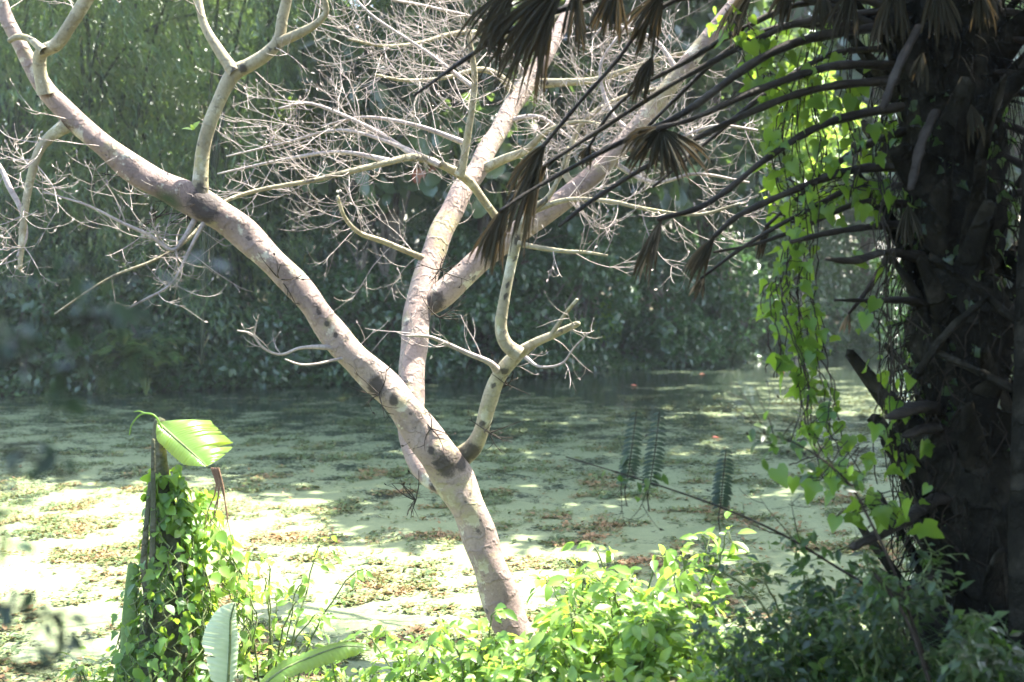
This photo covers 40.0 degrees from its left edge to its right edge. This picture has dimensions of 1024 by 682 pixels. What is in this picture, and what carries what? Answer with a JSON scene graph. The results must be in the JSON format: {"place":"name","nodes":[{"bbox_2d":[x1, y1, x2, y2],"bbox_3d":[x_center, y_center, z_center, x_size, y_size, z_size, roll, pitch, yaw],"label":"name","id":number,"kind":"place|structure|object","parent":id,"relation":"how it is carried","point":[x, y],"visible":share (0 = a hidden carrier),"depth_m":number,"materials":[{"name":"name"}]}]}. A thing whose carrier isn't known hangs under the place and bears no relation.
{"place":"outdoors","nodes":[
{"label":"outdoors","id":0,"kind":"place"},
{"bbox_2d":[0,498,35,567],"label":"leafy spray","id":1,"kind":"object","parent":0,"point":[26,546],"visible":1,"depth_m":2.40,"materials":[{"name":"green plant"}]},
{"bbox_2d":[0,441,78,491],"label":"leafy spray","id":2,"kind":"object","parent":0,"point":[46,461],"visible":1,"depth_m":2.23,"materials":[{"name":"green plant"}]},
{"bbox_2d":[0,609,86,681],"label":"leafy spray","id":3,"kind":"object","parent":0,"point":[45,663],"visible":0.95,"depth_m":2.67,"materials":[{"name":"green plant"}]},
{"bbox_2d":[0,589,93,662],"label":"leafy spray","id":4,"kind":"object","parent":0,"point":[7,619],"visible":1,"depth_m":2.65,"materials":[{"name":"green plant"}]},
{"bbox_2d":[0,300,167,436],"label":"leafy spray","id":5,"kind":"object","parent":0,"point":[121,311],"visible":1,"depth_m":2.21,"materials":[{"name":"green plant"}]},
{"bbox_2d":[0,264,188,384],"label":"leafy spray","id":6,"kind":"object","parent":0,"point":[72,340],"visible":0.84,"depth_m":2.31,"materials":[{"name":"green plant"}]},
{"bbox_2d":[21,192,230,328],"bbox_3d":[-0.681,-0.135,2.338,0.472,0.224,0.176,2,4,20],"label":"leafy spray","id":7,"kind":"object","parent":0,"point":[166,198],"visible":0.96,"depth_m":2.32,"materials":[{"name":"green plant"}]},
{"bbox_2d":[0,349,1009,681],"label":"pond water","id":8,"kind":"structure","parent":0,"point":[686,385],"depth_m":17.16,"materials":[{"name":"green liquid"}]},
{"bbox_2d":[0,393,919,681],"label":"floating fern","id":9,"kind":"object","parent":8,"relation":"on","point":[108,553],"visible":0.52,"depth_m":15.04,"materials":[{"name":"green plant"}]},
{"bbox_2d":[0,242,1012,681],"bbox_3d":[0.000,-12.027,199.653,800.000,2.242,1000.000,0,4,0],"label":"ground","id":10,"kind":"structure","parent":0,"point":[744,324],"depth_m":33.23,"materials":[{"name":"soil"}]},
{"bbox_2d":[0,10,22,204],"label":"forest tree","id":11,"kind":"object","parent":10,"relation":"on","point":[6,158],"visible":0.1,"depth_m":38.35,"materials":[{"name":"green plant"}]},
{"bbox_2d":[0,238,52,366],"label":"shore bush","id":12,"kind":"object","parent":10,"relation":"on","point":[13,326],"visible":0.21,"depth_m":27.86,"materials":[{"name":"green plant"}]},
{"bbox_2d":[0,0,112,156],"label":"bamboo clump","id":13,"kind":"object","parent":10,"relation":"on","point":[14,51],"visible":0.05,"depth_m":30.26,"materials":[{"name":"green plant"}]},
{"bbox_2d":[0,210,124,389],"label":"shore bush","id":14,"kind":"object","parent":10,"relation":"on","point":[26,306],"visible":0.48,"depth_m":27.53,"materials":[{"name":"green plant"}]},
{"bbox_2d":[0,0,142,263],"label":"forest tree","id":15,"kind":"object","parent":10,"relation":"on","point":[13,129],"visible":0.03,"depth_m":39.45,"materials":[{"name":"green plant"}]},
{"bbox_2d":[55,646,145,681],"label":"leafy shrub","id":16,"kind":"object","parent":10,"relation":"on","point":[69,673],"visible":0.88,"depth_m":8.32,"materials":[{"name":"green plant"}]},
{"bbox_2d":[36,250,194,393],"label":"shore bush","id":17,"kind":"object","parent":10,"relation":"on","point":[119,372],"visible":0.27,"depth_m":28.10,"materials":[{"name":"green plant"}]},
{"bbox_2d":[10,0,261,251],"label":"bamboo clump","id":18,"kind":"object","parent":10,"relation":"on","point":[131,105],"visible":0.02,"depth_m":31.92,"materials":[{"name":"green plant"}]},
{"bbox_2d":[91,329,196,395],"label":"shore plant","id":19,"kind":"object","parent":10,"relation":"on","point":[155,355],"visible":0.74,"depth_m":26.85,"materials":[{"name":"green plant"}]},
{"bbox_2d":[31,0,282,243],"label":"forest tree","id":20,"kind":"object","parent":10,"relation":"on","point":[184,56],"visible":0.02,"depth_m":40.32,"materials":[{"name":"green plant"}]},
{"bbox_2d":[88,234,261,383],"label":"shore bush","id":21,"kind":"object","parent":10,"relation":"on","point":[182,328],"visible":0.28,"depth_m":28.50,"materials":[{"name":"green plant"}]},
{"bbox_2d":[0,0,350,339],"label":"bamboo clump","id":22,"kind":"object","parent":10,"relation":"on","point":[63,219],"visible":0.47,"depth_m":27.79,"materials":[{"name":"green plant"}]},
{"bbox_2d":[120,417,232,681],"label":"banana stump","id":23,"kind":"object","parent":10,"relation":"on","point":[192,442],"visible":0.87,"depth_m":8.35,"materials":[{"name":"green plant"}]},
{"bbox_2d":[97,411,217,681],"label":"climbing vine","id":24,"kind":"object","parent":23,"relation":"attached to","point":[184,507],"visible":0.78,"depth_m":8.29,"materials":[{"name":"green plant"}]},
{"bbox_2d":[176,487,275,681],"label":"climbing vine","id":25,"kind":"object","parent":23,"relation":"attached to","point":[219,541],"visible":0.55,"depth_m":8.52,"materials":[{"name":"green plant"}]},
{"bbox_2d":[0,0,368,338],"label":"bamboo clump","id":26,"kind":"object","parent":10,"relation":"on","point":[88,17],"visible":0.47,"depth_m":28.03,"materials":[{"name":"green plant"}]},
{"bbox_2d":[97,43,306,303],"bbox_3d":[-6.837,-3.518,31.519,4.950,6.344,3.649,0,4,0],"label":"vine draped tree","id":27,"kind":"object","parent":10,"relation":"on","point":[226,185],"visible":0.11,"depth_m":31.00,"materials":[{"name":"green plant"}]},
{"bbox_2d":[202,602,238,681],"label":"banana sucker","id":28,"kind":"object","parent":10,"relation":"on","point":[220,641],"visible":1,"depth_m":7.99,"materials":[{"name":"green plant"}]},
{"bbox_2d":[0,0,469,382],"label":"bamboo clump","id":29,"kind":"object","parent":10,"relation":"on","point":[206,276],"visible":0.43,"depth_m":28.39,"materials":[{"name":"green plant"}]},
{"bbox_2d":[165,0,356,280],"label":"forest tree","id":30,"kind":"object","parent":10,"relation":"on","point":[247,149],"visible":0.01,"depth_m":40.80,"materials":[{"name":"green plant"}]},
{"bbox_2d":[191,257,396,387],"bbox_3d":[-4.657,-0.415,29.714,4.614,2.764,2.842,-3,5,-39],"label":"shore bush","id":31,"kind":"object","parent":10,"relation":"on","point":[261,362],"visible":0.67,"depth_m":28.79,"materials":[{"name":"green plant"}]},
{"bbox_2d":[217,535,376,681],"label":"leafy shrub","id":32,"kind":"object","parent":10,"relation":"on","point":[270,662],"visible":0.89,"depth_m":8.81,"materials":[{"name":"green plant"}]},
{"bbox_2d":[260,97,335,219],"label":"sunlit bush","id":33,"kind":"object","parent":10,"relation":"on","point":[281,130],"visible":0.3,"depth_m":30.64,"materials":[{"name":"green plant"}]},
{"bbox_2d":[1,0,610,332],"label":"bamboo clump","id":34,"kind":"object","parent":10,"relation":"on","point":[269,207],"visible":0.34,"depth_m":29.73,"materials":[{"name":"green plant"}]},
{"bbox_2d":[234,37,379,302],"bbox_3d":[-4.027,-3.838,32.325,5.276,6.981,3.702,0,4,0],"label":"vine draped tree","id":35,"kind":"object","parent":10,"relation":"on","point":[350,241],"visible":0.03,"depth_m":31.82,"materials":[{"name":"green plant"}]},
{"bbox_2d":[260,641,369,681],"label":"banana plant","id":36,"kind":"object","parent":10,"relation":"on","point":[293,665],"visible":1,"depth_m":7.84,"materials":[{"name":"green plant"}]},
{"bbox_2d":[249,186,424,380],"bbox_3d":[-3.817,-1.337,30.041,4.114,4.555,2.987,-3,5,-36],"label":"shore bush","id":37,"kind":"object","parent":10,"relation":"on","point":[364,267],"visible":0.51,"depth_m":29.87,"materials":[{"name":"green plant"}]},
{"bbox_2d":[308,660,394,681],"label":"leafy shrub","id":38,"kind":"object","parent":10,"relation":"on","point":[332,674],"visible":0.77,"depth_m":8.35,"materials":[{"name":"green plant"}]},
{"bbox_2d":[331,180,383,349],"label":"sunlit bush","id":39,"kind":"object","parent":10,"relation":"on","point":[379,228],"visible":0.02,"depth_m":31.06,"materials":[{"name":"green plant"}]},
{"bbox_2d":[0,0,779,654],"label":"bare tree","id":40,"kind":"object","parent":10,"relation":"on","point":[436,460],"visible":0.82,"depth_m":9.98,"materials":[{"name":"grey plant"}]},
{"bbox_2d":[241,0,547,359],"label":"broadleaf tree","id":41,"kind":"object","parent":10,"relation":"on","point":[396,192],"visible":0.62,"depth_m":28.66,"materials":[{"name":"green plant"}]},
{"bbox_2d":[342,618,460,681],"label":"leafy shrub","id":42,"kind":"object","parent":10,"relation":"on","point":[411,660],"visible":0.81,"depth_m":8.25,"materials":[{"name":"green plant"}]},
{"bbox_2d":[355,210,507,377],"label":"shore bush","id":43,"kind":"object","parent":10,"relation":"on","point":[452,332],"visible":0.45,"depth_m":30.24,"materials":[{"name":"green plant"}]},
{"bbox_2d":[0,318,903,396],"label":"shore herbs","id":44,"kind":"object","parent":10,"relation":"on","point":[474,372],"visible":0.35,"depth_m":29.80,"materials":[{"name":"green plant"}]},
{"bbox_2d":[399,204,514,241],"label":"forest tree","id":45,"kind":"object","parent":10,"relation":"on","point":[407,221],"depth_m":43.90,"materials":[{"name":"green plant"}]},
{"bbox_2d":[425,603,523,681],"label":"leafy shrub","id":46,"kind":"object","parent":10,"relation":"on","point":[468,661],"visible":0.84,"depth_m":7.69,"materials":[{"name":"green plant"}]},
{"bbox_2d":[399,192,557,300],"bbox_3d":[-0.788,-3.509,34.156,4.593,5.893,3.767,0,4,0],"label":"vine draped tree","id":47,"kind":"object","parent":10,"relation":"on","point":[433,202],"visible":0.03,"depth_m":33.16,"materials":[{"name":"green plant"}]},
{"bbox_2d":[368,0,614,336],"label":"broadleaf tree","id":48,"kind":"object","parent":10,"relation":"on","point":[484,220],"visible":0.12,"depth_m":30.75,"materials":[{"name":"green plant"}]},
{"bbox_2d":[441,213,620,372],"bbox_3d":[0.366,-1.070,31.302,4.202,3.856,3.509,0,4,0],"label":"shore bush","id":49,"kind":"object","parent":10,"relation":"on","point":[522,280],"visible":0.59,"depth_m":31.09,"materials":[{"name":"green plant"}]},
{"bbox_2d":[474,636,589,681],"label":"leafy shrub","id":50,"kind":"object","parent":10,"relation":"on","point":[517,669],"visible":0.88,"depth_m":7.10,"materials":[{"name":"green plant"}]},
{"bbox_2d":[481,187,663,370],"bbox_3d":[1.301,-1.515,32.475,4.474,4.543,2.983,-2,5,-31],"label":"shore bush","id":51,"kind":"object","parent":10,"relation":"on","point":[625,284],"visible":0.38,"depth_m":32.30,"materials":[{"name":"green plant"}]},
{"bbox_2d":[526,558,623,640],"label":"leafy shrub","id":52,"kind":"object","parent":10,"relation":"on","point":[538,581],"visible":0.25,"depth_m":8.48,"materials":[{"name":"green plant"}]},
{"bbox_2d":[528,568,648,681],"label":"leafy shrub","id":53,"kind":"object","parent":10,"relation":"on","point":[578,634],"visible":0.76,"depth_m":7.26,"materials":[{"name":"green plant"}]},
{"bbox_2d":[580,299,621,347],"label":"sunlit bush","id":54,"kind":"object","parent":10,"relation":"on","point":[603,315],"visible":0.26,"depth_m":33.26,"materials":[{"name":"green plant"}]},
{"bbox_2d":[298,622,916,681],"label":"ground cover","id":55,"kind":"object","parent":10,"relation":"on","point":[617,674],"visible":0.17,"depth_m":6.95,"materials":[{"name":"green plant"}]},
{"bbox_2d":[484,0,736,351],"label":"broadleaf tree","id":56,"kind":"object","parent":10,"relation":"on","point":[698,23],"visible":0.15,"depth_m":31.78,"materials":[{"name":"green plant"}]},
{"bbox_2d":[538,116,697,291],"bbox_3d":[2.705,-3.902,36.382,4.836,6.284,3.480,0,4,0],"label":"vine draped tree","id":57,"kind":"object","parent":10,"relation":"on","point":[627,210],"visible":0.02,"depth_m":35.37,"materials":[{"name":"green plant"}]},
{"bbox_2d":[561,541,707,666],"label":"leafy shrub","id":58,"kind":"object","parent":10,"relation":"on","point":[661,596],"visible":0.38,"depth_m":8.07,"materials":[{"name":"green plant"}]},
{"bbox_2d":[587,565,697,681],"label":"leafy shrub","id":59,"kind":"object","parent":10,"relation":"on","point":[649,623],"visible":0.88,"depth_m":7.16,"materials":[{"name":"green plant"}]},
{"bbox_2d":[579,218,730,366],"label":"shore bush","id":60,"kind":"object","parent":10,"relation":"on","point":[668,325],"visible":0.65,"depth_m":33.36,"materials":[{"name":"green plant"}]},
{"bbox_2d":[602,550,724,672],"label":"leafy shrub","id":61,"kind":"object","parent":10,"relation":"on","point":[682,582],"visible":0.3,"depth_m":7.58,"materials":[{"name":"green plant"}]},
{"bbox_2d":[654,509,755,657],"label":"leafy shrub","id":62,"kind":"object","parent":10,"relation":"on","point":[723,589],"visible":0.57,"depth_m":7.80,"materials":[{"name":"green plant"}]},
{"bbox_2d":[638,209,784,358],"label":"shore bush","id":63,"kind":"object","parent":10,"relation":"on","point":[727,288],"visible":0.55,"depth_m":34.68,"materials":[{"name":"green plant"}]},
{"bbox_2d":[413,0,1023,664],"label":"fan palm","id":64,"kind":"object","parent":10,"relation":"on","point":[963,54],"visible":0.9,"depth_m":6.86,"materials":[{"name":"brown plant"}]},
{"bbox_2d":[706,4,918,226],"bbox_3d":[1.504,-1.136,7.027,1.045,1.141,0.609,0,4,0],"label":"hanging vine","id":65,"kind":"object","parent":64,"relation":"hanging from","point":[754,47],"visible":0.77,"depth_m":6.98,"materials":[{"name":"green plant"}]},
{"bbox_2d":[756,26,872,506],"bbox_3d":[1.442,-0.407,6.777,0.364,2.319,0.825,-1,4,-15],"label":"hanging vine","id":66,"kind":"object","parent":64,"relation":"hanging from","point":[810,346],"visible":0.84,"depth_m":6.86,"materials":[{"name":"green plant"}]},
{"bbox_2d":[751,278,808,394],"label":"hanging vine","id":67,"kind":"object","parent":66,"relation":"hanging from","point":[771,309],"visible":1,"depth_m":6.70,"materials":[{"name":"green plant"}]},
{"bbox_2d":[758,176,881,233],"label":"hanging vine","id":68,"kind":"object","parent":64,"relation":"hanging from","point":[827,211],"visible":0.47,"depth_m":7.10,"materials":[{"name":"green plant"}]},
{"bbox_2d":[767,425,944,539],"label":"hanging vine","id":69,"kind":"object","parent":64,"relation":"hanging from","point":[883,516],"visible":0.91,"depth_m":6.45,"materials":[{"name":"green plant"}]},
{"bbox_2d":[851,176,934,504],"bbox_3d":[1.820,-0.002,6.777,0.387,1.590,0.503,1,4,8],"label":"hanging vine","id":70,"kind":"object","parent":64,"relation":"hanging from","point":[909,462],"visible":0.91,"depth_m":6.71,"materials":[{"name":"green plant"}]},
{"bbox_2d":[885,92,1022,623],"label":"climbing vine","id":71,"kind":"object","parent":64,"relation":"attached to","point":[948,390],"visible":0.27,"depth_m":6.94,"materials":[{"name":"green plant"}]},
{"bbox_2d":[641,7,795,236],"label":"forest tree","id":72,"kind":"object","parent":10,"relation":"on","point":[674,208],"depth_m":45.33,"materials":[{"name":"green plant"}]},
{"bbox_2d":[710,449,733,531],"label":"ladder frond","id":73,"kind":"object","parent":10,"relation":"on","point":[718,490],"visible":0.97,"depth_m":6.60,"materials":[{"name":"green plant"}]},
{"bbox_2d":[630,0,821,313],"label":"broadleaf tree","id":74,"kind":"object","parent":10,"relation":"on","point":[687,194],"visible":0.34,"depth_m":33.43,"materials":[{"name":"green plant"}]},
{"bbox_2d":[566,434,920,674],"bbox_3d":[1.035,0.967,6.396,1.635,1.019,0.398,1,4,17],"label":"bare sapling","id":75,"kind":"object","parent":10,"relation":"on","point":[803,548],"visible":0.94,"depth_m":6.42,"materials":[{"name":"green plant"}]},
{"bbox_2d":[618,411,643,505],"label":"ladder frond","id":76,"kind":"object","parent":75,"relation":"attached to","point":[634,465],"visible":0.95,"depth_m":6.60,"materials":[{"name":"green plant"}]},
{"bbox_2d":[641,411,666,511],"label":"ladder frond","id":77,"kind":"object","parent":75,"relation":"attached to","point":[646,462],"visible":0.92,"depth_m":6.60,"materials":[{"name":"green plant"}]},
{"bbox_2d":[672,596,838,681],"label":"shaded bush","id":78,"kind":"object","parent":10,"relation":"on","point":[771,670],"visible":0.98,"depth_m":6.31,"materials":[{"name":"green plant"}]},
{"bbox_2d":[677,83,850,296],"bbox_3d":[7.161,-4.395,39.148,4.907,7.007,3.440,2,4,21],"label":"vine draped tree","id":79,"kind":"object","parent":10,"relation":"on","point":[735,229],"visible":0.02,"depth_m":38.90,"materials":[{"name":"green plant"}]},
{"bbox_2d":[683,530,881,681],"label":"shaded bush","id":80,"kind":"object","parent":10,"relation":"on","point":[799,594],"visible":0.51,"depth_m":6.52,"materials":[{"name":"green plant"}]},
{"bbox_2d":[709,58,886,361],"bbox_3d":[6.948,-2.944,34.245,4.684,7.857,2.467,0,4,0],"label":"sunlit bush","id":81,"kind":"object","parent":10,"relation":"on","point":[833,142],"visible":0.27,"depth_m":33.76,"materials":[{"name":"green plant"}]},
{"bbox_2d":[737,188,869,351],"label":"shore bush","id":82,"kind":"object","parent":10,"relation":"on","point":[826,271],"visible":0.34,"depth_m":36.41,"materials":[{"name":"green plant"}]},
{"bbox_2d":[725,370,932,679],"bbox_3d":[1.356,0.776,6.078,0.884,1.319,0.348,0,4,0],"label":"bare sapling","id":83,"kind":"object","parent":10,"relation":"on","point":[857,485],"visible":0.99,"depth_m":6.00,"materials":[{"name":"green plant"}]},
{"bbox_2d":[769,0,889,226],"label":"forest tree","id":84,"kind":"object","parent":10,"relation":"on","point":[801,13],"visible":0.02,"depth_m":45.73,"materials":[{"name":"green plant"}]},
{"bbox_2d":[765,4,901,303],"bbox_3d":[9.850,-5.812,38.192,6.585,11.911,6.037,3,5,34],"label":"broadleaf tree","id":85,"kind":"object","parent":10,"relation":"on","point":[848,213],"visible":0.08,"depth_m":37.50,"materials":[{"name":"green plant"}]},
{"bbox_2d":[817,240,907,350],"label":"shore bush","id":86,"kind":"object","parent":10,"relation":"on","point":[857,286],"visible":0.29,"depth_m":37.88,"materials":[{"name":"green plant"}]},
{"bbox_2d":[787,537,968,681],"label":"shaded bush","id":87,"kind":"object","parent":10,"relation":"on","point":[880,640],"visible":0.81,"depth_m":6.10,"materials":[{"name":"green plant"}]},
{"bbox_2d":[851,562,944,681],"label":"bare sapling","id":88,"kind":"object","parent":10,"relation":"on","point":[896,589],"visible":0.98,"depth_m":5.85,"materials":[{"name":"plant"}]},
{"bbox_2d":[850,115,1016,285],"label":"vine draped tree","id":89,"kind":"object","parent":10,"relation":"on","point":[880,248],"depth_m":41.86,"materials":[{"name":"green plant"}]},
{"bbox_2d":[893,580,1023,681],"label":"shaded bush","id":90,"kind":"object","parent":10,"relation":"on","point":[963,664],"visible":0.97,"depth_m":5.83,"materials":[{"name":"green plant"}]},
{"bbox_2d":[1005,0,1023,250],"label":"broadleaf tree","id":91,"kind":"object","parent":10,"relation":"on","point":[1015,153],"visible":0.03,"depth_m":35.56,"materials":[{"name":"green plant"}]},
{"bbox_2d":[1008,134,1023,678],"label":"forest tree","id":92,"kind":"object","parent":10,"relation":"on","point":[1016,565],"visible":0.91,"depth_m":6.46,"materials":[{"name":"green plant"}]},
{"bbox_2d":[68,0,1019,241],"label":"sky","id":93,"kind":"structure","parent":0,"point":[354,0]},
{"bbox_2d":[627,598,1023,681],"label":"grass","id":94,"kind":"structure","parent":0,"point":[934,675],"depth_m":6.42,"materials":[{"name":"green plant"}]}
]}

